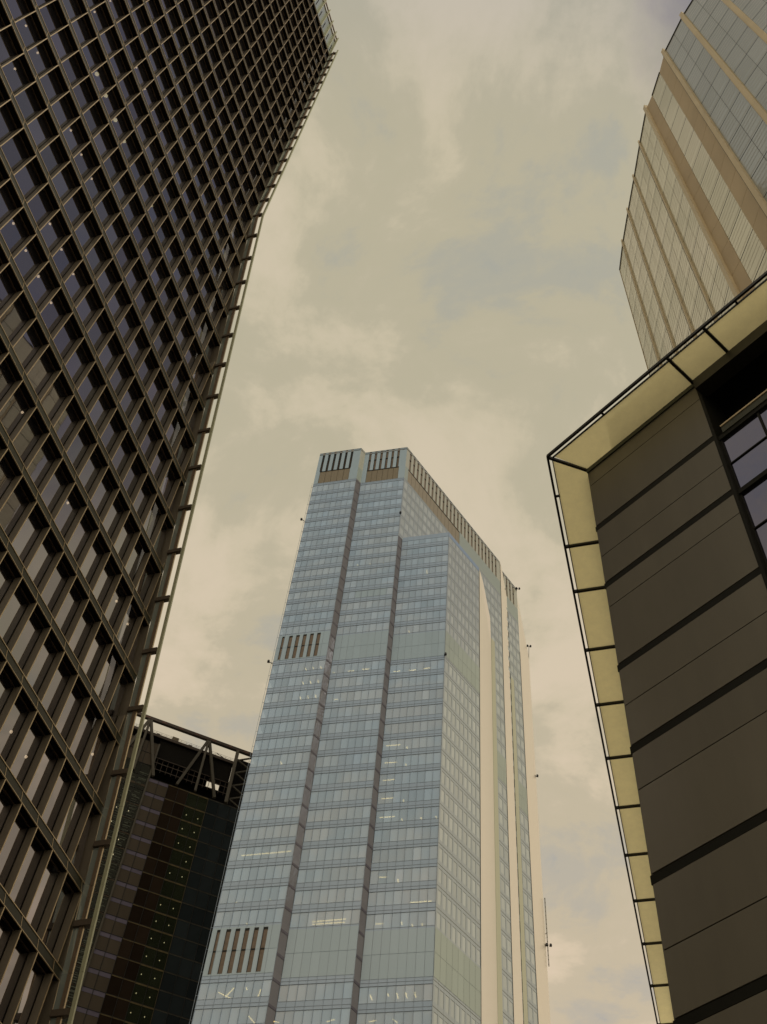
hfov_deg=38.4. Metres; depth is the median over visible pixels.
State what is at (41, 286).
window
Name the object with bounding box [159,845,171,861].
window
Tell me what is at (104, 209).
window
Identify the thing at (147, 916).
window
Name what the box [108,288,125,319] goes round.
window
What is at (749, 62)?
window
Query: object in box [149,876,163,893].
window
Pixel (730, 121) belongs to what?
window
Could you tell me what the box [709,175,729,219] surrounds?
window
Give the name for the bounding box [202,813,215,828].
window
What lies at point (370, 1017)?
window
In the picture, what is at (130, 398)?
window
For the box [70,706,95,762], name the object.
window
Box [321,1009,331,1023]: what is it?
window
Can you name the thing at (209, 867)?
window
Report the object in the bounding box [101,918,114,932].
window
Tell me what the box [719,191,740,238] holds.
window
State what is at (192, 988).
window
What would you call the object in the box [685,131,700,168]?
window
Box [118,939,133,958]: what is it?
window
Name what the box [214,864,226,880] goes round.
window
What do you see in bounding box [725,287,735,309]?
window
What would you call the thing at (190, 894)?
window
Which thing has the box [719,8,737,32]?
window
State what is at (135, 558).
window
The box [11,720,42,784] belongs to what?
window
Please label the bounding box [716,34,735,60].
window
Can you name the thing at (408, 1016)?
window
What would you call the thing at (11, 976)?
window
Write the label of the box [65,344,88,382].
window
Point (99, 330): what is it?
window
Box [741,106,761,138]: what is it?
window
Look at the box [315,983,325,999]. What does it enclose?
window
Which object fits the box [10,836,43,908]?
window
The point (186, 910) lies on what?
window
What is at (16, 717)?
window
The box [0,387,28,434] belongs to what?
window
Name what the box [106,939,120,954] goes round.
window
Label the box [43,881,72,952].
window
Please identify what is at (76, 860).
window
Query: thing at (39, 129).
window
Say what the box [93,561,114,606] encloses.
window
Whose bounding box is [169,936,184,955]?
window
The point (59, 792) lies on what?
window
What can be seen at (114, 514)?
window
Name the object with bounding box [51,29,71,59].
window
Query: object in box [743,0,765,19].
window
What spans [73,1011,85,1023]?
window
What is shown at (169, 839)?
window
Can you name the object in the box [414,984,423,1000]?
window
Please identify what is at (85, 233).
window
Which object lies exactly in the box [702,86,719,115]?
window
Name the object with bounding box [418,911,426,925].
window
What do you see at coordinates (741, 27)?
window
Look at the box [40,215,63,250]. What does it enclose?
window
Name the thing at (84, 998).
window
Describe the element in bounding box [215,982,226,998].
window
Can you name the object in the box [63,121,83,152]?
window
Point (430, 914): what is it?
window
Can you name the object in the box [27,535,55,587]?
window
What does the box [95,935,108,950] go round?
window
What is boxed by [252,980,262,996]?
window
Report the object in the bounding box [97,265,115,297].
window
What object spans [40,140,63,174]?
window
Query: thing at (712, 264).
window
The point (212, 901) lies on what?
window
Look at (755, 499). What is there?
window
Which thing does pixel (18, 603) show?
window
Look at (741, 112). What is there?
window
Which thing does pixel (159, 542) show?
window
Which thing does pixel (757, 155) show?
window
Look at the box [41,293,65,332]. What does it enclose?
window
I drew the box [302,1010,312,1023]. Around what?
window
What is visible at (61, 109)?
window
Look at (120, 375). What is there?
window
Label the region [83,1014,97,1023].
window
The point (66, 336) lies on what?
window
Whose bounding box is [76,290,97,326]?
window
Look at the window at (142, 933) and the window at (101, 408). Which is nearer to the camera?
the window at (101, 408)
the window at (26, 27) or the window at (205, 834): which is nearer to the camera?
the window at (26, 27)
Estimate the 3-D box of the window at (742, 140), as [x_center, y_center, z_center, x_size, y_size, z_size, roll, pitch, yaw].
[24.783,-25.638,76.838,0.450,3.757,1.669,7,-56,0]
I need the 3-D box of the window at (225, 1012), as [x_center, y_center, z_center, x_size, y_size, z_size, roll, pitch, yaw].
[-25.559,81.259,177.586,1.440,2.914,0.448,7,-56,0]
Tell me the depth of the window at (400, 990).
178.66 m
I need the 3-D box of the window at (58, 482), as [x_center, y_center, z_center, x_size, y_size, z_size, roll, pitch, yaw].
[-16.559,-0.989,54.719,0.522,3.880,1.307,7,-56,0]
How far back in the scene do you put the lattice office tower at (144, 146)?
62.24 m
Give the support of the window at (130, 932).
in the steel framed tower at (151, 936)
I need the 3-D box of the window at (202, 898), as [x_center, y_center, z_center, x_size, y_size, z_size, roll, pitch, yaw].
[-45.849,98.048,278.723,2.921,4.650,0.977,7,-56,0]
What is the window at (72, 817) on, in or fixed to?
in the lattice office tower at (144, 146)
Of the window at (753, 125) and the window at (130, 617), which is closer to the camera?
the window at (130, 617)
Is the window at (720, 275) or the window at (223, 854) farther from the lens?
the window at (223, 854)
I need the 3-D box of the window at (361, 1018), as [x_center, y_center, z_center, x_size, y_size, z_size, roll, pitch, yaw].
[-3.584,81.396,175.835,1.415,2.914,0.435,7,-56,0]
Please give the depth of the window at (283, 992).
180.92 m
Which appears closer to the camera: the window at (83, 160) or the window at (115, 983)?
the window at (83, 160)
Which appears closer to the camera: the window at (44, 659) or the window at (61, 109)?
the window at (44, 659)
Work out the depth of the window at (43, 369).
56.15 m
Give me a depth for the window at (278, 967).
184.43 m
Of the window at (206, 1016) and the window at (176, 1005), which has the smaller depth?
the window at (206, 1016)
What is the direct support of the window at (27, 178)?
in the lattice office tower at (144, 146)
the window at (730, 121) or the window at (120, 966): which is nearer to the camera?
the window at (730, 121)
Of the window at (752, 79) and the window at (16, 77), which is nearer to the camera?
the window at (16, 77)
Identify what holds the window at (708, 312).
in the pale stone tower at (693, 257)
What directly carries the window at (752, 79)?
in the pale stone tower at (693, 257)
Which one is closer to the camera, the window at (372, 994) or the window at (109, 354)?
the window at (109, 354)
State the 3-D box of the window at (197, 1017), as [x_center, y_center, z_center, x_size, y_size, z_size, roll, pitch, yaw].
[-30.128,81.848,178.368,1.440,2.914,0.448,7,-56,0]
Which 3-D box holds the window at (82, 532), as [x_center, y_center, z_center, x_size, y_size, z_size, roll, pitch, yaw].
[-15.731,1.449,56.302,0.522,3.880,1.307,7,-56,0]
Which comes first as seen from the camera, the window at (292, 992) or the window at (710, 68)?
the window at (710, 68)
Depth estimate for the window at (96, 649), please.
55.86 m
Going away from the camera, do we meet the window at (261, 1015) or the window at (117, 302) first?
the window at (117, 302)
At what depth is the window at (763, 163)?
70.81 m
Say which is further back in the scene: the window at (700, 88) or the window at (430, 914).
the window at (430, 914)
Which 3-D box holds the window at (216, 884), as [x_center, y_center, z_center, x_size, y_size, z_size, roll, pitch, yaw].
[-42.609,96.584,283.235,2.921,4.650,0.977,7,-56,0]
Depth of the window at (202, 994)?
182.17 m
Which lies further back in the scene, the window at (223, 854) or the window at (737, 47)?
the window at (223, 854)
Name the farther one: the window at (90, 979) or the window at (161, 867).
the window at (161, 867)
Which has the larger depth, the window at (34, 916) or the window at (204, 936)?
the window at (204, 936)
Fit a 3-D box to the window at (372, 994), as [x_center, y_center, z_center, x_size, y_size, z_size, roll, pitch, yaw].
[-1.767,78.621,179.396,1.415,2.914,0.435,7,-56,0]
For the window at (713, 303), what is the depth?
75.51 m
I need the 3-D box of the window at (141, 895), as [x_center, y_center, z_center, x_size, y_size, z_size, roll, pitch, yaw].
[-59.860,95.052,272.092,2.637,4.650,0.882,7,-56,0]
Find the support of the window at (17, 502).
in the lattice office tower at (144, 146)
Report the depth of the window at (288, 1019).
177.14 m
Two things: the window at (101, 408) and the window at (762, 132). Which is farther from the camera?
the window at (762, 132)
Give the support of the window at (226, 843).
in the steel framed tower at (151, 936)
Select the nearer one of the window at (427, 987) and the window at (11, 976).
the window at (11, 976)
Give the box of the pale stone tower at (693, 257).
[619,0,766,375]
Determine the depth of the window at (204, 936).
271.27 m
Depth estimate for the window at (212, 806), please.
285.19 m
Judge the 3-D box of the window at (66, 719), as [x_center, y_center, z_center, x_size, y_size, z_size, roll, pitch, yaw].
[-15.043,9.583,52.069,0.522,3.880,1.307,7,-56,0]
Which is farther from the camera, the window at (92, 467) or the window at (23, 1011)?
the window at (92, 467)
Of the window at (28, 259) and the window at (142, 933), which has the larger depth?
the window at (142, 933)
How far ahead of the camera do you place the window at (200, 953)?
267.36 m
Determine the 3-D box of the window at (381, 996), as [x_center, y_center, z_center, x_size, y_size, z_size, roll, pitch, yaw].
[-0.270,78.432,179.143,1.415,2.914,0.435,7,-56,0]
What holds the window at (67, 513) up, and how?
in the lattice office tower at (144, 146)
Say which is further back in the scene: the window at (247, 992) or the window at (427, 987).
the window at (247, 992)
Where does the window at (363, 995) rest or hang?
in the glass skyscraper
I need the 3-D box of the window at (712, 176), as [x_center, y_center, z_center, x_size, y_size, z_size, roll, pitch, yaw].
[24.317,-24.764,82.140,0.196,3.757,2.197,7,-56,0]
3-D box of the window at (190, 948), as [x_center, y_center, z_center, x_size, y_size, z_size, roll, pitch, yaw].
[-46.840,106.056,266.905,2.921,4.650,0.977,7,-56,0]
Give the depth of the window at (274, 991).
180.59 m
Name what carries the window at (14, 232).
in the lattice office tower at (144, 146)
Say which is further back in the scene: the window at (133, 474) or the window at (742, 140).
the window at (742, 140)
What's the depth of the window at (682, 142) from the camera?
91.68 m
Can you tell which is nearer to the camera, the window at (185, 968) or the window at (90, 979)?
the window at (90, 979)
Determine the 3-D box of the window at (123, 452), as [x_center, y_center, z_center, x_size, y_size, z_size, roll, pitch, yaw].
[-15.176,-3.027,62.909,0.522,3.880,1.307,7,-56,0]
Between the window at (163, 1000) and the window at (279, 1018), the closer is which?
the window at (279, 1018)
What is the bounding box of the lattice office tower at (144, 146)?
[0,0,338,1023]
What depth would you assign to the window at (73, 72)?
67.24 m
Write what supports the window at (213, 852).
in the steel framed tower at (151, 936)
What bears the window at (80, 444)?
in the lattice office tower at (144, 146)
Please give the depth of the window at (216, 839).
294.35 m
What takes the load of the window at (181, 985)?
in the steel framed tower at (151, 936)
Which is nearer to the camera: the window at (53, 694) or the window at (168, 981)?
the window at (53, 694)
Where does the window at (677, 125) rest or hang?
in the pale stone tower at (693, 257)
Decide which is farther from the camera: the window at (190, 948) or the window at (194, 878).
the window at (194, 878)
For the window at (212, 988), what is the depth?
181.97 m
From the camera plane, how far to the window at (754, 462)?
36.43 m
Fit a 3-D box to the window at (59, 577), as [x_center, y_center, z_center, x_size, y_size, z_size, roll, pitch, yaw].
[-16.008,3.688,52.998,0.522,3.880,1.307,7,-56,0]
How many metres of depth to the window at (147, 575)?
63.33 m
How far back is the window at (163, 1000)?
254.43 m
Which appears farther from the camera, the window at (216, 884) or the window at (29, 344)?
the window at (216, 884)
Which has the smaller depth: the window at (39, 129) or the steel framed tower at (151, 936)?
the window at (39, 129)
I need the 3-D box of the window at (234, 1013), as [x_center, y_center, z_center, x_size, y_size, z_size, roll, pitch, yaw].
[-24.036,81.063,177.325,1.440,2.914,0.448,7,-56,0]
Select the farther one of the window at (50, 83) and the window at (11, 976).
the window at (50, 83)
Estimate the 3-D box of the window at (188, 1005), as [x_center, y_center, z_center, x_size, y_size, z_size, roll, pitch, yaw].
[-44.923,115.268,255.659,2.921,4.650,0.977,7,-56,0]
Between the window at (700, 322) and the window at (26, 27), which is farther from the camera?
the window at (700, 322)
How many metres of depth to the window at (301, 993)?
180.40 m
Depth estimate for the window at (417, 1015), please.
174.61 m
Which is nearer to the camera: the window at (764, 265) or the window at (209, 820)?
the window at (764, 265)
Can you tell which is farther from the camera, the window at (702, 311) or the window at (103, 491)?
the window at (702, 311)
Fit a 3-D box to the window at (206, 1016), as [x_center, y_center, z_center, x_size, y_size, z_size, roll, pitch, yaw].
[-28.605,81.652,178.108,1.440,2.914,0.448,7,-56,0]
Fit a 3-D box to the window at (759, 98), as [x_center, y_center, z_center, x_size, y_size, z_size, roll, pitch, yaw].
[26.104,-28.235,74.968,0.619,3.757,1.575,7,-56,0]
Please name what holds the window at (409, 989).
in the glass skyscraper
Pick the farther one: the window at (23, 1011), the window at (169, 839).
the window at (169, 839)
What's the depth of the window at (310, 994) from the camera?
180.15 m
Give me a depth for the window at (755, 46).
80.54 m
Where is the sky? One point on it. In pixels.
(435, 274)
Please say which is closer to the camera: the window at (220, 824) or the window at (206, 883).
the window at (206, 883)
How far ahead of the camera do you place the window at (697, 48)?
96.66 m
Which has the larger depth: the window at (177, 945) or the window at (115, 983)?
the window at (177, 945)
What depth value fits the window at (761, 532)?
33.64 m
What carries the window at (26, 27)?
in the lattice office tower at (144, 146)
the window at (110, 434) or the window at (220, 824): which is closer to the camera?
the window at (110, 434)
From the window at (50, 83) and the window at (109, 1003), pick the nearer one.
the window at (50, 83)
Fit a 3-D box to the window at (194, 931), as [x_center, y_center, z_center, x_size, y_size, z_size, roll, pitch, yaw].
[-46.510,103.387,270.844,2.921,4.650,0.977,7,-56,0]
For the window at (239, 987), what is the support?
in the glass skyscraper
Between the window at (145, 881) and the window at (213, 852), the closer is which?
the window at (145, 881)
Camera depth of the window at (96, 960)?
254.83 m
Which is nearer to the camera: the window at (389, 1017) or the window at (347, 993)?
the window at (389, 1017)
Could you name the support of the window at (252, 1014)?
in the glass skyscraper
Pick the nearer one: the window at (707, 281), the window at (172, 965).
the window at (707, 281)
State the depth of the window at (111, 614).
59.21 m
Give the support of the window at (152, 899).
in the steel framed tower at (151, 936)
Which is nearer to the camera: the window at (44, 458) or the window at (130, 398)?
the window at (44, 458)
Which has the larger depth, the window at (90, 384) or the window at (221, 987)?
the window at (221, 987)
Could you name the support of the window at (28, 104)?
in the lattice office tower at (144, 146)
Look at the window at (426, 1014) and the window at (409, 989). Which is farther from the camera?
the window at (409, 989)
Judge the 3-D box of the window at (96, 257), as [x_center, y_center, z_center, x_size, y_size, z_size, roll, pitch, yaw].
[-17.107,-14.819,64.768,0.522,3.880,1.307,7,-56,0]
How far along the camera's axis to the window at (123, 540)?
61.74 m
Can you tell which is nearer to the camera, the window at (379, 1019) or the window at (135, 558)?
the window at (135, 558)
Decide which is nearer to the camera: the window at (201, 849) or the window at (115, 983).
the window at (115, 983)
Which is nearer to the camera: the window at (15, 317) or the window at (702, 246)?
the window at (15, 317)
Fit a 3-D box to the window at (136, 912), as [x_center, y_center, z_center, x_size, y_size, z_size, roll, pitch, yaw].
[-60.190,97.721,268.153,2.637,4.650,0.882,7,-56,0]
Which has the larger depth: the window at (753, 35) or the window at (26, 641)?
the window at (753, 35)
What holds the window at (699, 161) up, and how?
in the pale stone tower at (693, 257)
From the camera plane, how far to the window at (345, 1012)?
175.40 m
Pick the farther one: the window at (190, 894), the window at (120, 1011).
the window at (190, 894)
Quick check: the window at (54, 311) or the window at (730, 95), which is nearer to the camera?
the window at (54, 311)
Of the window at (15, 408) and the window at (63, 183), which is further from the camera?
the window at (63, 183)
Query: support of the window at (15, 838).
in the lattice office tower at (144, 146)
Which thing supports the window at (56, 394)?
in the lattice office tower at (144, 146)
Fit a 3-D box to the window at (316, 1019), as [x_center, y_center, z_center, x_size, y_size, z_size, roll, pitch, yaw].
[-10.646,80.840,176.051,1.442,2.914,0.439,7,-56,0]
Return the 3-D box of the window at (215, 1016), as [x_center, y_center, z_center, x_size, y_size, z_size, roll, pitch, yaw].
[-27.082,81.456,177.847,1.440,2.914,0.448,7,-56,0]
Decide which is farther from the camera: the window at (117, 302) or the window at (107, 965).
the window at (107, 965)
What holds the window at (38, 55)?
in the lattice office tower at (144, 146)
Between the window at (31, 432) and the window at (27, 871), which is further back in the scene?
the window at (31, 432)
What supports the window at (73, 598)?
in the lattice office tower at (144, 146)
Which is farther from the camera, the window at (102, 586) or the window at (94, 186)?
the window at (94, 186)
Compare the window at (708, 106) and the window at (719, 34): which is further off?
the window at (719, 34)
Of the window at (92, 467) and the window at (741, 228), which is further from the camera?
the window at (741, 228)
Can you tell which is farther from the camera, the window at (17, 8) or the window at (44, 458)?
the window at (17, 8)
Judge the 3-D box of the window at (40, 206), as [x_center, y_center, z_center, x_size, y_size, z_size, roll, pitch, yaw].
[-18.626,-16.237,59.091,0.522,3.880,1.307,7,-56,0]
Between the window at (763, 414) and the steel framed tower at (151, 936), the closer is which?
the window at (763, 414)
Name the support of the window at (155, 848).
in the steel framed tower at (151, 936)
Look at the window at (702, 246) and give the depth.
80.89 m
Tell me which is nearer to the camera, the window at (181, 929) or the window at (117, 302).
the window at (117, 302)
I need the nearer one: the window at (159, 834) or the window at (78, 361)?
the window at (78, 361)
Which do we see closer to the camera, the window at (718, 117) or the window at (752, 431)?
the window at (752, 431)
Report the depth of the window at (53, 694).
51.73 m
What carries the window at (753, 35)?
in the pale stone tower at (693, 257)
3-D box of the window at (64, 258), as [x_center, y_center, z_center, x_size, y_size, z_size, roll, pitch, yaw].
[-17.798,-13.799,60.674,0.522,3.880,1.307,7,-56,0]
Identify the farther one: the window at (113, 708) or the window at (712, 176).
the window at (712, 176)
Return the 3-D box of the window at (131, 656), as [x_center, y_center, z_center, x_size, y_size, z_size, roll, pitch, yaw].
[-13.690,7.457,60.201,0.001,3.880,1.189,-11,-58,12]
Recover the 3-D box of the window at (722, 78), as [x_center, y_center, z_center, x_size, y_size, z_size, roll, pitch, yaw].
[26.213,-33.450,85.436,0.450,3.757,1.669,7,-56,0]
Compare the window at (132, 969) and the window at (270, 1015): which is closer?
the window at (270, 1015)
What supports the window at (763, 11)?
in the pale stone tower at (693, 257)
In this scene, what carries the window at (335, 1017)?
in the glass skyscraper
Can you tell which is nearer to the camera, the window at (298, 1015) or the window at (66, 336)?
the window at (66, 336)
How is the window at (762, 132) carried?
in the pale stone tower at (693, 257)
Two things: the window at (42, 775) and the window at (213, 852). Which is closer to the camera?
the window at (42, 775)
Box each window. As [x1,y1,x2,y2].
[0,0,325,957]
[0,213,28,252]
[0,297,28,340]
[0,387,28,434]
[0,483,28,536]
[0,585,27,643]
[0,695,27,760]
[0,813,27,885]
[0,939,27,1022]
[1,133,28,170]
[2,58,28,92]
[5,0,28,19]
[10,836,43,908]
[11,611,42,669]
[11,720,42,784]
[12,510,41,561]
[12,961,43,1023]
[13,325,41,367]
[13,414,41,461]
[14,161,40,197]
[14,240,40,280]
[15,15,39,47]
[15,86,40,120]
[27,113,51,147]
[27,188,52,225]
[27,268,53,307]
[27,352,53,394]
[27,441,54,487]
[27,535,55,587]
[27,636,56,693]
[27,744,57,807]
[27,860,58,931]
[28,43,51,74]
[39,2,61,33]
[40,70,62,101]
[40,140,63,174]
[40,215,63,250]
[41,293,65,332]
[41,377,66,419]
[41,466,67,512]
[41,560,68,611]
[42,660,69,717]
[42,767,70,830]
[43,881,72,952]
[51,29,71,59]
[51,96,72,127]
[52,166,74,200]
[52,241,75,276]
[53,319,76,358]
[54,403,78,444]
[55,490,79,537]
[55,584,80,634]
[56,684,82,739]
[57,790,84,852]
[62,55,82,84]
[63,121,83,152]
[64,192,84,225]
[64,266,86,301]
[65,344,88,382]
[67,427,89,468]
[68,515,91,560]
[69,608,93,657]
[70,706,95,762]
[72,811,92,871]
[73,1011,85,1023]
[74,147,93,178]
[75,217,95,250]
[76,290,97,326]
[76,735,239,1023]
[77,368,98,406]
[77,991,91,1007]
[79,451,100,492]
[80,538,103,583]
[82,630,105,680]
[83,972,97,988]
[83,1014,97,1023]
[84,728,107,783]
[85,171,103,201]
[86,241,105,273]
[88,314,107,349]
[88,994,103,1011]
[89,392,109,430]
[89,953,103,969]
[91,474,112,515]
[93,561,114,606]
[94,975,109,992]
[95,652,116,701]
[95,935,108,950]
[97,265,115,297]
[99,338,117,373]
[100,957,114,973]
[101,415,120,452]
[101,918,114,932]
[101,995,116,1015]
[103,496,122,537]
[105,583,125,627]
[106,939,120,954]
[106,976,122,995]
[107,674,126,722]
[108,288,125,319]
[110,360,127,395]
[112,438,130,474]
[112,957,127,976]
[113,998,128,1019]
[114,519,133,559]
[117,604,136,649]
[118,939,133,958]
[119,979,134,999]
[120,383,137,417]
[123,459,140,497]
[123,922,138,940]
[124,961,139,980]
[125,540,143,580]
[128,625,141,664]
[128,905,143,922]
[130,404,147,438]
[130,943,144,962]
[133,481,150,517]
[133,888,147,906]
[135,925,149,944]
[136,561,153,601]
[138,873,152,889]
[140,908,154,926]
[143,501,159,538]
[143,857,156,873]
[145,892,158,909]
[148,842,161,858]
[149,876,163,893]
[151,1010,166,1023]
[152,827,165,843]
[154,522,166,557]
[154,861,167,877]
[155,991,171,1011]
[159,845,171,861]
[160,972,176,992]
[163,831,175,846]
[165,954,180,973]
[168,995,184,1015]
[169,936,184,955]
[173,976,188,996]
[174,920,189,938]
[178,903,193,921]
[178,958,193,977]
[182,887,197,904]
[182,941,197,959]
[182,999,195,1018]
[186,924,201,942]
[186,980,199,999]
[187,871,200,888]
[190,962,204,981]
[191,856,204,873]
[191,907,205,925]
[192,1009,202,1023]
[195,842,208,858]
[195,891,208,908]
[195,945,207,963]
[197,983,208,999]
[198,827,211,843]
[199,875,212,892]
[199,928,211,945]
[201,1009,211,1023]
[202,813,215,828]
[203,860,216,877]
[203,911,215,928]
[206,845,219,861]
[206,983,217,998]
[207,895,219,912]
[210,831,222,847]
[210,880,222,896]
[210,1008,221,1023]
[213,817,226,832]
[214,480,537,1023]
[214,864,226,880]
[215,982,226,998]
[218,850,229,865]
[219,1008,230,1023]
[221,835,232,850]
[224,982,235,997]
[228,1007,239,1023]
[233,981,244,997]
[237,1007,248,1023]
[242,981,253,996]
[247,1006,257,1022]
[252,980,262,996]
[256,1006,266,1022]
[261,980,271,995]
[265,1006,275,1023]
[270,980,279,1000]
[274,955,283,974]
[275,1011,284,1023]
[278,985,288,1001]
[284,1011,293,1023]
[287,985,297,1000]
[293,1010,303,1023]
[296,984,306,1000]
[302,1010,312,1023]
[306,984,315,999]
[312,1010,321,1023]
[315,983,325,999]
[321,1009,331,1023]
[324,983,334,998]
[331,1009,340,1023]
[333,982,343,998]
[340,1008,349,1023]
[343,982,352,997]
[357,1014,365,1023]
[359,987,367,1003]
[366,1013,374,1023]
[368,987,377,1002]
[375,1013,384,1023]
[377,986,386,1002]
[384,1012,393,1023]
[386,986,395,1001]
[394,1012,403,1023]
[395,985,404,1001]
[403,1011,412,1023]
[405,985,413,1000]
[413,1011,421,1023]
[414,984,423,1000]
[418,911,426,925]
[422,1010,431,1023]
[423,984,432,1000]
[427,911,434,924]
[620,0,766,374]
[671,106,685,141]
[678,118,693,155]
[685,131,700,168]
[691,304,702,336]
[692,144,709,184]
[694,75,710,103]
[695,287,707,322]
[696,226,707,257]
[700,261,713,298]
[701,158,718,200]
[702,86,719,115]
[704,58,719,84]
[705,245,717,278]
[705,309,713,327]
[708,24,726,50]
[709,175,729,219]
[710,98,729,129]
[710,281,723,318]
[712,69,729,96]
[715,264,728,300]
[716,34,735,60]
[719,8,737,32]
[719,112,739,144]
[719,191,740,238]
[721,80,739,109]
[723,415,765,462]
[725,44,745,71]
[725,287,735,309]
[728,17,747,42]
[729,125,750,160]
[729,210,752,258]
[730,92,750,123]
[732,439,766,487]
[734,55,756,83]
[737,27,757,53]
[740,141,762,177]
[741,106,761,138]
[741,230,765,281]
[742,477,766,526]
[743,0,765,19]
[744,66,766,97]
[747,37,766,64]
[751,158,766,196]
[752,3,766,29]
[752,121,766,155]
[754,252,766,286]
[755,522,766,560]
[756,83,766,111]
[759,407,766,429]
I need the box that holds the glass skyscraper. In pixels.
[189,447,551,1023]
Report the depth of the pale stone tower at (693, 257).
87.05 m
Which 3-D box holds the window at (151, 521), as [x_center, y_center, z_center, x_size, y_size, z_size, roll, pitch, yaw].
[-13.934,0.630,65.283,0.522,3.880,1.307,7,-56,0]
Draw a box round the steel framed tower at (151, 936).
[42,713,251,1023]
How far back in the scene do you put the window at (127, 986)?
252.82 m
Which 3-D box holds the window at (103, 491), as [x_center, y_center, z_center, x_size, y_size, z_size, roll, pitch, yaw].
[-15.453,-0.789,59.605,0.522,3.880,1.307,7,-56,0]
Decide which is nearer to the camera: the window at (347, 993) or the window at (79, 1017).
the window at (347, 993)
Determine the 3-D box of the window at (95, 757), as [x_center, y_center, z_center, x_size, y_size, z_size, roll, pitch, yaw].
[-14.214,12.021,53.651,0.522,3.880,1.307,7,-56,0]
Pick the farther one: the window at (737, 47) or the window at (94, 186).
the window at (737, 47)
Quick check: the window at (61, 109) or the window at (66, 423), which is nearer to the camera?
the window at (66, 423)
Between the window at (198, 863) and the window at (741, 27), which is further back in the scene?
the window at (198, 863)
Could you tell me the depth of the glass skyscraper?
225.89 m
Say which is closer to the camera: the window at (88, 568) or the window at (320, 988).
the window at (88, 568)
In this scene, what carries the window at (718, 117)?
in the pale stone tower at (693, 257)
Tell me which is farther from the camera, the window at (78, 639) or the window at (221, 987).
the window at (221, 987)
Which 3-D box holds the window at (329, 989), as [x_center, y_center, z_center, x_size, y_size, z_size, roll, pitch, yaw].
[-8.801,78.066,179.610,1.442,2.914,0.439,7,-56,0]
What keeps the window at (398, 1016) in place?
in the glass skyscraper
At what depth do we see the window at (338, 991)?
179.36 m
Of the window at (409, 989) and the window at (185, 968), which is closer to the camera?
the window at (409, 989)
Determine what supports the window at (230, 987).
in the glass skyscraper
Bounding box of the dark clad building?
[546,271,766,1023]
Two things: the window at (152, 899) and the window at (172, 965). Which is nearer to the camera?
the window at (172, 965)
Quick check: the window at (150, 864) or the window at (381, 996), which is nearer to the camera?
the window at (381, 996)
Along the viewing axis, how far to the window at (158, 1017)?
251.10 m
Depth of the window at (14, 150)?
58.03 m
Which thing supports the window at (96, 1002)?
in the steel framed tower at (151, 936)
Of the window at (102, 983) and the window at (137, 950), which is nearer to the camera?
the window at (102, 983)
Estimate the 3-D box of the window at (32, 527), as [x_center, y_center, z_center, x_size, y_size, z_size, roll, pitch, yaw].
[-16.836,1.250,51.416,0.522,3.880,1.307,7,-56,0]
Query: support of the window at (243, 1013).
in the glass skyscraper
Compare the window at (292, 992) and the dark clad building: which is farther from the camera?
the window at (292, 992)
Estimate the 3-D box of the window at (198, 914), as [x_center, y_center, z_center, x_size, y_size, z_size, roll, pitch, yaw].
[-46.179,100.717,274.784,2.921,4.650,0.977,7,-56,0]
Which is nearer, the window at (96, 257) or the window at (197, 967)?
the window at (96, 257)
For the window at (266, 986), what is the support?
in the glass skyscraper
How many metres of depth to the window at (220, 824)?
298.40 m
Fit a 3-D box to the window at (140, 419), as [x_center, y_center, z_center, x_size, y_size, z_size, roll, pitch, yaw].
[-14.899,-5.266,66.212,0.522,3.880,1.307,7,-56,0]
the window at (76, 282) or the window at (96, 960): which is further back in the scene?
the window at (96, 960)
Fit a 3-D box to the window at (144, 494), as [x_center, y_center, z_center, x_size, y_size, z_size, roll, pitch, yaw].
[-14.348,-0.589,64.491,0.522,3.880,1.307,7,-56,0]
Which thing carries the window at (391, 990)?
in the glass skyscraper
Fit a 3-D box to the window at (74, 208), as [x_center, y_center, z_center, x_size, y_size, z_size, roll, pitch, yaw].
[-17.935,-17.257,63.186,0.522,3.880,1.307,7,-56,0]
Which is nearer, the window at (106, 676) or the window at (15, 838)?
the window at (15, 838)
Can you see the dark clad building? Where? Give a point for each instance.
(660, 473)
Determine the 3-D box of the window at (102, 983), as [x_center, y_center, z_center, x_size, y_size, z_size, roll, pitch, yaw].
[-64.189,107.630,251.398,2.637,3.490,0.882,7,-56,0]
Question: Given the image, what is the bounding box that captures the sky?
[92,0,691,1023]
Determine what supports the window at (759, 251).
in the pale stone tower at (693, 257)
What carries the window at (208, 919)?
in the steel framed tower at (151, 936)
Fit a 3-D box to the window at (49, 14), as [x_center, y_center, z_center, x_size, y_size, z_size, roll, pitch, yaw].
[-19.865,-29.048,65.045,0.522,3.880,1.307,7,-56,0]

